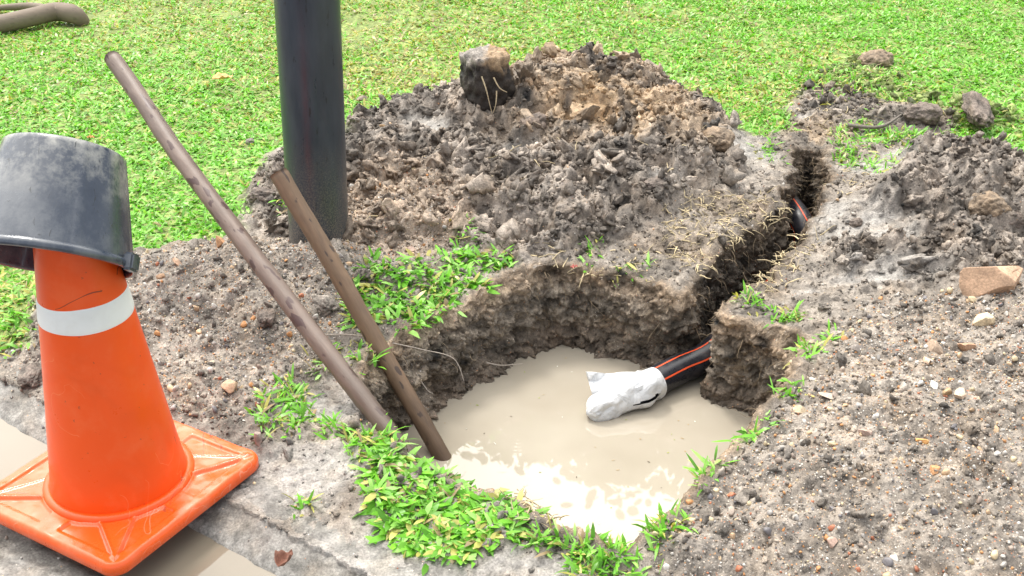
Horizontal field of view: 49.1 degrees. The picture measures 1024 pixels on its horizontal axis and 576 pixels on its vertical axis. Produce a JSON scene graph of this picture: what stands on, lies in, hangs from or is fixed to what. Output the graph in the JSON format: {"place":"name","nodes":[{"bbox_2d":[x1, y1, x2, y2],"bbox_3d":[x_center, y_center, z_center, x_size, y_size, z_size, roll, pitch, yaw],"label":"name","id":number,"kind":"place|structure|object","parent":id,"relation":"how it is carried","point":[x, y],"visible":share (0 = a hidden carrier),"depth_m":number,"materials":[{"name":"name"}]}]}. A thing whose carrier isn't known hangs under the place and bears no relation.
{"place":"outdoors","nodes":[
{"label":"outdoors","id":0,"kind":"place"},
{"bbox_2d":[0,524,104,575],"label":"gutter","id":1,"kind":"object","parent":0,"point":[38,559],"visible":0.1,"depth_m":2.17,"materials":[{"name":"concrete"}]},
{"bbox_2d":[0,418,275,575],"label":"water","id":2,"kind":"structure","parent":0,"point":[187,551],"depth_m":2.22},
{"bbox_2d":[0,0,1023,575],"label":"ground","id":3,"kind":"structure","parent":0,"point":[314,474],"depth_m":2.76,"materials":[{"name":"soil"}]},
{"bbox_2d":[17,362,42,389],"bbox_3d":[-1.155,0.210,2.697,0.063,0.048,0.106,0,28,0],"label":"soil lump","id":4,"kind":"object","parent":3,"relation":"on","point":[29,376],"visible":0.91,"depth_m":2.67,"materials":[{"name":"brown soil"}]},
{"bbox_2d":[0,2,89,32],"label":"fallen branch","id":5,"kind":"object","parent":3,"relation":"on","point":[28,14],"visible":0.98,"depth_m":5.46,"materials":[{"name":"brown plant"}]},
{"bbox_2d":[0,248,258,575],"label":"traffic cone","id":6,"kind":"object","parent":3,"relation":"on","point":[125,472],"visible":0.94,"depth_m":2.15,"materials":[{"name":"orange plastic"}]},
{"bbox_2d":[0,132,139,277],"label":"bucket","id":7,"kind":"object","parent":6,"relation":"on","point":[64,194],"visible":0.95,"depth_m":1.94,"materials":[{"name":"black plastic"}]},
{"bbox_2d":[156,273,164,278],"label":"stone","id":8,"kind":"object","parent":3,"relation":"on","point":[160,276],"visible":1,"depth_m":2.91,"materials":[{"name":"beige stone"}]},
{"bbox_2d":[173,257,181,266],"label":"stone","id":9,"kind":"object","parent":3,"relation":"on","point":[176,261],"visible":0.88,"depth_m":2.99,"materials":[{"name":"beige stone"}]},
{"bbox_2d":[216,236,224,247],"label":"stone","id":10,"kind":"object","parent":3,"relation":"on","point":[220,241],"visible":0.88,"depth_m":3.19,"materials":[{"name":"orange stone"}]},
{"bbox_2d":[221,379,237,392],"bbox_3d":[-0.656,0.229,2.595,0.036,0.029,0.042,0,28,0],"label":"stone","id":11,"kind":"object","parent":3,"relation":"on","point":[229,385],"visible":1,"depth_m":2.58,"materials":[{"name":"beige stone"}]},
{"bbox_2d":[0,371,467,575],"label":"kerb","id":12,"kind":"structure","parent":3,"relation":"on","point":[235,529],"depth_m":2.23,"materials":[{"name":"concrete"}]},
{"bbox_2d":[274,549,292,566],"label":"fallen leaf","id":13,"kind":"object","parent":12,"relation":"on","point":[282,557],"visible":1,"depth_m":2.11,"materials":[{"name":"plant"}]},
{"bbox_2d":[245,138,254,144],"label":"soil lump","id":14,"kind":"object","parent":3,"relation":"on","point":[249,140],"visible":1,"depth_m":4.05,"materials":[{"name":"grey soil"}]},
{"bbox_2d":[254,431,261,444],"bbox_3d":[-0.548,0.325,2.417,0.018,0.035,0.018,0,28,0],"label":"stone","id":15,"kind":"object","parent":3,"relation":"on","point":[257,438],"visible":1,"depth_m":2.41,"materials":[{"name":"grey stone"}]},
{"bbox_2d":[104,51,419,457],"bbox_3d":[-0.651,-0.113,2.738,0.058,0.653,1.386,-22,35,-35],"label":"wooden stick","id":16,"kind":"object","parent":3,"relation":"on","point":[340,369],"visible":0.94,"depth_m":2.71,"materials":[{"name":"brown wood"}]},
{"bbox_2d":[257,308,276,327],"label":"soil lump","id":17,"kind":"object","parent":3,"relation":"on","point":[266,317],"visible":1,"depth_m":2.83,"materials":[{"name":"grey soil"}]},
{"bbox_2d":[244,379,327,438],"bbox_3d":[-0.505,0.265,2.528,0.195,0.071,0.242,-8,29,-15],"label":"grass tuft","id":18,"kind":"object","parent":3,"relation":"on","point":[293,407],"visible":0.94,"depth_m":2.53,"materials":[{"name":"green plant"}]},
{"bbox_2d":[260,363,324,410],"bbox_3d":[-0.513,0.234,2.610,0.153,0.047,0.126,20,34,33],"label":"grass tuft","id":19,"kind":"object","parent":3,"relation":"on","point":[290,378],"visible":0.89,"depth_m":2.61,"materials":[{"name":"green plant"}]},
{"bbox_2d":[282,490,322,518],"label":"grass tuft","id":20,"kind":"object","parent":3,"relation":"on","point":[309,499],"visible":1,"depth_m":2.27,"materials":[{"name":"green plant"}]},
{"bbox_2d":[274,0,347,243],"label":"pole","id":21,"kind":"object","parent":3,"relation":"on","point":[309,51],"visible":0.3,"depth_m":2.99,"materials":[{"name":"paint"}]},
{"bbox_2d":[300,342,340,379],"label":"grass tuft","id":22,"kind":"object","parent":3,"relation":"on","point":[318,376],"visible":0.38,"depth_m":2.70,"materials":[{"name":"green plant"}]},
{"bbox_2d":[311,295,339,314],"bbox_3d":[-0.492,0.044,2.929,0.080,0.054,0.058,22,35,35],"label":"soil lump","id":23,"kind":"object","parent":3,"relation":"on","point":[325,304],"visible":0.98,"depth_m":2.91,"materials":[{"name":"grey soil"}]},
{"bbox_2d":[312,408,355,439],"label":"grass tuft","id":24,"kind":"object","parent":3,"relation":"on","point":[329,420],"visible":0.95,"depth_m":2.47,"materials":[{"name":"green plant"}]},
{"bbox_2d":[270,168,450,460],"bbox_3d":[-0.364,0.084,2.781,0.590,0.684,0.052,21,34,34],"label":"wooden stick","id":25,"kind":"object","parent":3,"relation":"on","point":[295,202],"visible":0.95,"depth_m":2.76,"materials":[{"name":"brown wood"}]},
{"bbox_2d":[356,95,366,100],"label":"stone","id":26,"kind":"object","parent":3,"relation":"on","point":[360,98],"visible":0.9,"depth_m":4.51,"materials":[{"name":"beige stone"}]},
{"bbox_2d":[339,338,391,374],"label":"grass tuft","id":27,"kind":"object","parent":3,"relation":"on","point":[360,344],"visible":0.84,"depth_m":2.73,"materials":[{"name":"green plant"}]},
{"bbox_2d":[332,414,418,461],"bbox_3d":[-0.295,0.327,2.418,0.198,0.067,0.168,0,28,0],"label":"grass tuft","id":28,"kind":"object","parent":3,"relation":"on","point":[367,437],"visible":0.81,"depth_m":2.42,"materials":[{"name":"green plant"}]},
{"bbox_2d":[326,334,463,380],"bbox_3d":[-0.298,0.168,2.818,0.361,0.118,0.033,2,28,5],"label":"twig","id":29,"kind":"object","parent":3,"relation":"on","point":[401,345],"visible":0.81,"depth_m":2.81,"materials":[{"name":"wood"}]},
{"bbox_2d":[404,246,414,251],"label":"stone","id":30,"kind":"object","parent":3,"relation":"on","point":[412,248],"visible":0.77,"depth_m":3.19,"materials":[{"name":"beige stone"}]},
{"bbox_2d":[337,238,517,337],"bbox_3d":[-0.246,-0.021,3.055,0.390,0.098,0.606,22,35,35],"label":"turf patch","id":31,"kind":"object","parent":3,"relation":"on","point":[392,305],"visible":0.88,"depth_m":3.04,"materials":[{"name":"green plant"}]},
{"bbox_2d":[347,433,551,575],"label":"turf patch","id":32,"kind":"object","parent":3,"relation":"on","point":[465,509],"visible":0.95,"depth_m":2.22,"materials":[{"name":"green plant"}]},
{"bbox_2d":[245,45,748,252],"bbox_3d":[-0.010,-0.533,3.753,1.831,0.310,1.347,-20,34,-33],"label":"spoil heap","id":33,"kind":"object","parent":3,"relation":"on","point":[526,135],"visible":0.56,"depth_m":3.57,"materials":[{"name":"soil"}]},
{"bbox_2d":[246,186,275,203],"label":"soil lump","id":34,"kind":"object","parent":33,"relation":"on","point":[261,193],"visible":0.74,"depth_m":3.45,"materials":[{"name":"soil"}]},
{"bbox_2d":[268,199,286,215],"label":"grass tuft","id":35,"kind":"object","parent":33,"relation":"on","point":[278,211],"visible":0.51,"depth_m":3.40,"materials":[{"name":"green plant"}]},
{"bbox_2d":[397,123,431,141],"bbox_3d":[-0.336,-0.505,3.766,0.108,0.089,0.163,16,32,28],"label":"soil lump","id":36,"kind":"object","parent":33,"relation":"on","point":[408,135],"visible":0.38,"depth_m":3.71,"materials":[{"name":"grey soil"}]},
{"bbox_2d":[449,213,483,247],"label":"grass tuft","id":37,"kind":"object","parent":33,"relation":"on","point":[463,234],"visible":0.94,"depth_m":3.23,"materials":[{"name":"green plant"}]},
{"bbox_2d":[459,44,515,112],"bbox_3d":[-0.087,-0.716,3.873,0.170,0.227,0.195,-18,33,-31],"label":"soil block","id":38,"kind":"object","parent":33,"relation":"on","point":[486,77],"depth_m":3.83,"materials":[{"name":"soil"}]},
{"bbox_2d":[519,112,546,128],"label":"soil lump","id":39,"kind":"object","parent":33,"relation":"on","point":[539,117],"visible":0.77,"depth_m":3.78,"materials":[{"name":"brown soil"}]},
{"bbox_2d":[643,176,668,191],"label":"soil lump","id":40,"kind":"object","parent":33,"relation":"on","point":[651,182],"visible":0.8,"depth_m":3.37,"materials":[{"name":"soil"}]},
{"bbox_2d":[703,126,735,152],"bbox_3d":[0.683,-0.491,3.717,0.114,0.086,0.116,0,28,0],"label":"soil lump","id":41,"kind":"object","parent":33,"relation":"on","point":[722,139],"visible":0.68,"depth_m":3.68,"materials":[{"name":"brown soil"}]},
{"bbox_2d":[0,0,1023,358],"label":"lawn grass","id":42,"kind":"structure","parent":3,"relation":"on","point":[16,60],"depth_m":4.98,"materials":[{"name":"green plant"}]},
{"bbox_2d":[212,72,232,78],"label":"fallen leaf","id":43,"kind":"object","parent":42,"relation":"on","point":[218,75],"visible":1,"depth_m":4.57,"materials":[{"name":"plant"}]},
{"bbox_2d":[506,512,565,558],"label":"grass tuft","id":44,"kind":"object","parent":3,"relation":"on","point":[541,537],"visible":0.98,"depth_m":2.14,"materials":[{"name":"green plant"}]},
{"bbox_2d":[578,236,603,272],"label":"grass tuft","id":45,"kind":"object","parent":3,"relation":"on","point":[581,257],"visible":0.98,"depth_m":3.20,"materials":[{"name":"green plant"}]},
{"bbox_2d":[351,142,841,555],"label":"pit wall","id":46,"kind":"structure","parent":3,"relation":"on","point":[732,372],"depth_m":3.08,"materials":[{"name":"brown soil"}]},
{"bbox_2d":[486,362,522,365],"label":"twig","id":47,"kind":"object","parent":46,"relation":"attached to","point":[500,365],"visible":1,"depth_m":3.07,"materials":[{"name":"wood"}]},
{"bbox_2d":[363,153,827,492],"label":"wall crumbs","id":48,"kind":"object","parent":46,"relation":"attached to","point":[452,338],"depth_m":3.09,"materials":[{"name":"brown soil"}]},
{"bbox_2d":[376,156,825,416],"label":"fine roots","id":49,"kind":"object","parent":46,"relation":"hanging from","point":[699,294],"visible":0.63,"depth_m":3.16,"materials":[{"name":"plant"}]},
{"bbox_2d":[612,251,655,286],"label":"grass tuft","id":50,"kind":"object","parent":46,"relation":"on","point":[647,261],"visible":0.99,"depth_m":3.13,"materials":[{"name":"green plant"}]},
{"bbox_2d":[633,196,811,405],"bbox_3d":[0.730,-0.052,3.475,0.342,0.190,1.532,12,30,22],"label":"pipe","id":51,"kind":"object","parent":46,"relation":"in","point":[683,367],"visible":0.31,"depth_m":3.03,"materials":[{"name":"black plastic"}]},
{"bbox_2d":[586,367,666,421],"bbox_3d":[0.296,0.276,2.958,0.228,0.106,0.144,-4,28,-8],"label":"plastic bag","id":52,"kind":"object","parent":51,"relation":"on","point":[615,395],"visible":1,"depth_m":2.92,"materials":[{"name":"white plastic"}]},
{"bbox_2d":[783,318,844,368],"bbox_3d":[0.721,0.141,2.674,0.120,0.081,0.225,22,35,35],"label":"grass tuft","id":53,"kind":"object","parent":46,"relation":"on","point":[814,347],"visible":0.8,"depth_m":2.66,"materials":[{"name":"green plant"}]},
{"bbox_2d":[555,523,660,575],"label":"grass tuft","id":54,"kind":"object","parent":3,"relation":"on","point":[601,556],"visible":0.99,"depth_m":2.08,"materials":[{"name":"green plant"}]},
{"bbox_2d":[246,41,1023,287],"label":"soil clods","id":55,"kind":"object","parent":3,"relation":"on","point":[391,207],"visible":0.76,"depth_m":3.50,"materials":[{"name":"soil"}]},
{"bbox_2d":[632,498,698,572],"bbox_3d":[0.304,0.454,2.121,0.142,0.068,0.169,-10,30,-18],"label":"grass tuft","id":56,"kind":"object","parent":3,"relation":"on","point":[655,527],"visible":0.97,"depth_m":2.11,"materials":[{"name":"green plant"}]},
{"bbox_2d":[367,63,1002,522],"bbox_3d":[0.749,-0.354,3.568,3.329,0.246,1.395,-25,37,-38],"label":"straw","id":57,"kind":"object","parent":3,"relation":"on","point":[687,255],"visible":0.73,"depth_m":3.27,"materials":[{"name":"beige plant"}]},
{"bbox_2d":[683,445,738,496],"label":"grass tuft","id":58,"kind":"object","parent":3,"relation":"on","point":[700,470],"visible":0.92,"depth_m":2.25,"materials":[{"name":"green plant"}]},
{"bbox_2d":[683,86,751,125],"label":"grass tuft","id":59,"kind":"object","parent":3,"relation":"on","point":[728,114],"visible":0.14,"depth_m":4.21,"materials":[{"name":"green plant"}]},
{"bbox_2d":[712,410,784,451],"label":"grass tuft","id":60,"kind":"object","parent":3,"relation":"on","point":[752,436],"visible":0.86,"depth_m":2.33,"materials":[{"name":"green plant"}]},
{"bbox_2d":[732,280,764,316],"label":"grass tuft","id":61,"kind":"object","parent":3,"relation":"on","point":[749,293],"visible":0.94,"depth_m":2.96,"materials":[{"name":"green plant"}]},
{"bbox_2d":[717,88,796,128],"bbox_3d":[0.962,-0.700,4.347,0.372,0.072,0.476,0,28,0],"label":"grass tuft","id":62,"kind":"object","parent":3,"relation":"on","point":[763,110],"visible":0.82,"depth_m":4.34,"materials":[{"name":"green plant"}]},
{"bbox_2d":[747,137,788,163],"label":"grass tuft","id":63,"kind":"object","parent":3,"relation":"on","point":[767,151],"visible":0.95,"depth_m":3.89,"materials":[{"name":"green plant"}]},
{"bbox_2d":[762,300,811,328],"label":"grass tuft","id":64,"kind":"object","parent":3,"relation":"on","point":[790,317],"visible":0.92,"depth_m":2.87,"materials":[{"name":"green plant"}]},
{"bbox_2d":[768,375,814,401],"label":"grass tuft","id":65,"kind":"object","parent":3,"relation":"on","point":[789,390],"visible":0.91,"depth_m":2.47,"materials":[{"name":"green plant"}]},
{"bbox_2d":[793,405,805,413],"bbox_3d":[0.610,0.258,2.376,0.028,0.018,0.018,0,28,0],"label":"stone","id":66,"kind":"object","parent":3,"relation":"on","point":[800,409],"visible":1,"depth_m":2.37,"materials":[{"name":"beige stone"}]},
{"bbox_2d":[774,59,843,96],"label":"grass tuft","id":67,"kind":"object","parent":3,"relation":"on","point":[805,77],"visible":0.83,"depth_m":4.74,"materials":[{"name":"green plant"}]},
{"bbox_2d":[818,392,832,398],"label":"stone","id":68,"kind":"object","parent":3,"relation":"on","point":[826,395],"visible":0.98,"depth_m":2.41,"materials":[{"name":"white stone"}]},
{"bbox_2d":[826,537,837,548],"bbox_3d":[0.588,0.469,2.055,0.020,0.023,0.020,0,28,0],"label":"stone","id":69,"kind":"object","parent":3,"relation":"on","point":[831,541],"visible":1,"depth_m":2.05,"materials":[{"name":"stone"}]},
{"bbox_2d":[806,73,870,104],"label":"grass tuft","id":70,"kind":"object","parent":3,"relation":"on","point":[855,86],"visible":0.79,"depth_m":4.57,"materials":[{"name":"green plant"}]},
{"bbox_2d":[825,108,884,169],"bbox_3d":[1.256,-0.546,4.054,0.247,0.074,0.612,6,29,12],"label":"grass tuft","id":71,"kind":"object","parent":3,"relation":"on","point":[839,128],"visible":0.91,"depth_m":4.01,"materials":[{"name":"green plant"}]},
{"bbox_2d":[850,344,863,351],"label":"stone","id":72,"kind":"object","parent":3,"relation":"on","point":[855,347],"visible":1,"depth_m":2.58,"materials":[{"name":"grey stone"}]},
{"bbox_2d":[858,429,871,435],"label":"stone","id":73,"kind":"object","parent":3,"relation":"on","point":[865,432],"visible":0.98,"depth_m":2.27,"materials":[{"name":"beige stone"}]},
{"bbox_2d":[847,114,901,128],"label":"twig","id":74,"kind":"object","parent":3,"relation":"on","point":[858,126],"visible":1,"depth_m":4.13,"materials":[{"name":"wood"}]},
{"bbox_2d":[857,49,893,67],"bbox_3d":[1.594,-0.990,4.899,0.192,0.096,0.126,-20,34,-33],"label":"soil lump","id":75,"kind":"object","parent":3,"relation":"on","point":[885,58],"visible":0.6,"depth_m":4.86,"materials":[{"name":"brown soil"}]},
{"bbox_2d":[863,140,911,173],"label":"grass tuft","id":76,"kind":"object","parent":3,"relation":"on","point":[892,160],"visible":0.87,"depth_m":3.83,"materials":[{"name":"green plant"}]},
{"bbox_2d":[793,54,1017,131],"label":"turned turf soil","id":77,"kind":"structure","parent":3,"relation":"on","point":[877,111],"depth_m":4.46,"materials":[{"name":"grey soil"}]},
{"bbox_2d":[869,123,943,147],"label":"grass tuft","id":78,"kind":"object","parent":3,"relation":"on","point":[892,135],"visible":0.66,"depth_m":4.08,"materials":[{"name":"green plant"}]},
{"bbox_2d":[915,438,928,443],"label":"stone","id":79,"kind":"object","parent":3,"relation":"on","point":[925,441],"visible":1,"depth_m":2.24,"materials":[{"name":"orange stone"}]},
{"bbox_2d":[903,102,943,124],"bbox_3d":[1.540,-0.648,4.200,0.153,0.088,0.112,0,28,0],"label":"soil lump","id":80,"kind":"object","parent":3,"relation":"on","point":[925,113],"visible":0.98,"depth_m":4.17,"materials":[{"name":"grey soil"}]},
{"bbox_2d":[825,131,1023,286],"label":"spoil heap","id":81,"kind":"object","parent":3,"relation":"on","point":[891,204],"visible":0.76,"depth_m":3.26,"materials":[{"name":"soil"}]},
{"bbox_2d":[849,218,862,227],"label":"soil lump","id":82,"kind":"object","parent":81,"relation":"on","point":[855,222],"visible":1,"depth_m":3.31,"materials":[{"name":"grey soil"}]},
{"bbox_2d":[968,190,1011,216],"bbox_3d":[1.378,-0.235,3.245,0.122,0.086,0.113,0,28,0],"label":"soil lump","id":83,"kind":"object","parent":81,"relation":"on","point":[993,204],"visible":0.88,"depth_m":3.21,"materials":[{"name":"brown soil"}]},
{"bbox_2d":[1002,210,1023,228],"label":"soil lump","id":84,"kind":"object","parent":81,"relation":"on","point":[1018,223],"visible":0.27,"depth_m":3.21,"materials":[{"name":"grey soil"}]},
{"bbox_2d":[922,357,930,364],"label":"stone","id":85,"kind":"object","parent":3,"relation":"on","point":[926,360],"visible":1,"depth_m":2.48,"materials":[{"name":"beige stone"}]},
{"bbox_2d":[930,380,937,388],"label":"stone","id":86,"kind":"object","parent":3,"relation":"on","point":[933,384],"visible":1,"depth_m":2.42,"materials":[{"name":"white stone"}]},
{"bbox_2d":[926,339,942,354],"bbox_3d":[0.968,0.137,2.562,0.037,0.030,0.048,0,28,0],"label":"stone","id":87,"kind":"object","parent":3,"relation":"on","point":[934,346],"visible":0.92,"depth_m":2.55,"materials":[{"name":"beige stone"}]},
{"bbox_2d":[930,465,940,474],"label":"stone","id":88,"kind":"object","parent":3,"relation":"on","point":[932,468],"visible":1,"depth_m":2.17,"materials":[{"name":"stone"}]},
{"bbox_2d":[942,388,951,394],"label":"stone","id":89,"kind":"object","parent":3,"relation":"on","point":[947,391],"visible":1,"depth_m":2.38,"materials":[{"name":"beige stone"}]},
{"bbox_2d":[874,88,1022,137],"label":"grass tuft","id":90,"kind":"object","parent":3,"relation":"on","point":[992,131],"visible":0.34,"depth_m":4.22,"materials":[{"name":"green plant"}]},
{"bbox_2d":[954,388,965,398],"bbox_3d":[0.949,0.223,2.370,0.022,0.018,0.041,15,31,25],"label":"stone","id":91,"kind":"object","parent":3,"relation":"on","point":[959,393],"visible":1,"depth_m":2.36,"materials":[{"name":"white stone"}]},
{"bbox_2d":[957,343,976,350],"bbox_3d":[1.062,0.137,2.618,0.044,0.033,0.029,-16,32,-27],"label":"stone","id":92,"kind":"object","parent":3,"relation":"on","point":[965,346],"visible":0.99,"depth_m":2.61,"materials":[{"name":"brown stone"}]},
{"bbox_2d":[961,91,993,128],"bbox_3d":[1.734,-0.663,4.180,0.098,0.085,0.348,3,28,5],"label":"soil lump","id":93,"kind":"object","parent":3,"relation":"on","point":[976,107],"visible":0.99,"depth_m":4.11,"materials":[{"name":"grey soil"}]},
{"bbox_2d":[939,125,1019,150],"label":"grass tuft","id":94,"kind":"object","parent":3,"relation":"on","point":[984,139],"visible":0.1,"depth_m":3.96,"materials":[{"name":"green plant"}]},
{"bbox_2d":[972,312,994,326],"bbox_3d":[1.147,0.076,2.719,0.050,0.037,0.044,16,32,27],"label":"stone","id":95,"kind":"object","parent":3,"relation":"on","point":[984,319],"visible":1,"depth_m":2.71,"materials":[{"name":"beige stone"}]},
{"bbox_2d":[959,266,1022,296],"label":"stone","id":96,"kind":"object","parent":3,"relation":"on","point":[976,281],"visible":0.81,"depth_m":2.84,"materials":[{"name":"brown stone"}]},
{"bbox_2d":[400,213,810,546],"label":"water","id":97,"kind":"structure","parent":0,"point":[552,443],"depth_m":2.83,"materials":[{"name":"beige liquid"}]},
{"bbox_2d":[466,366,719,529],"bbox_3d":[0.178,0.407,2.789,0.811,0.001,0.792,23,36,36],"label":"floating debris","id":98,"kind":"object","parent":97,"relation":"on","point":[612,460],"visible":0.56,"depth_m":2.83,"materials":[{"name":"plant"}]}
]}

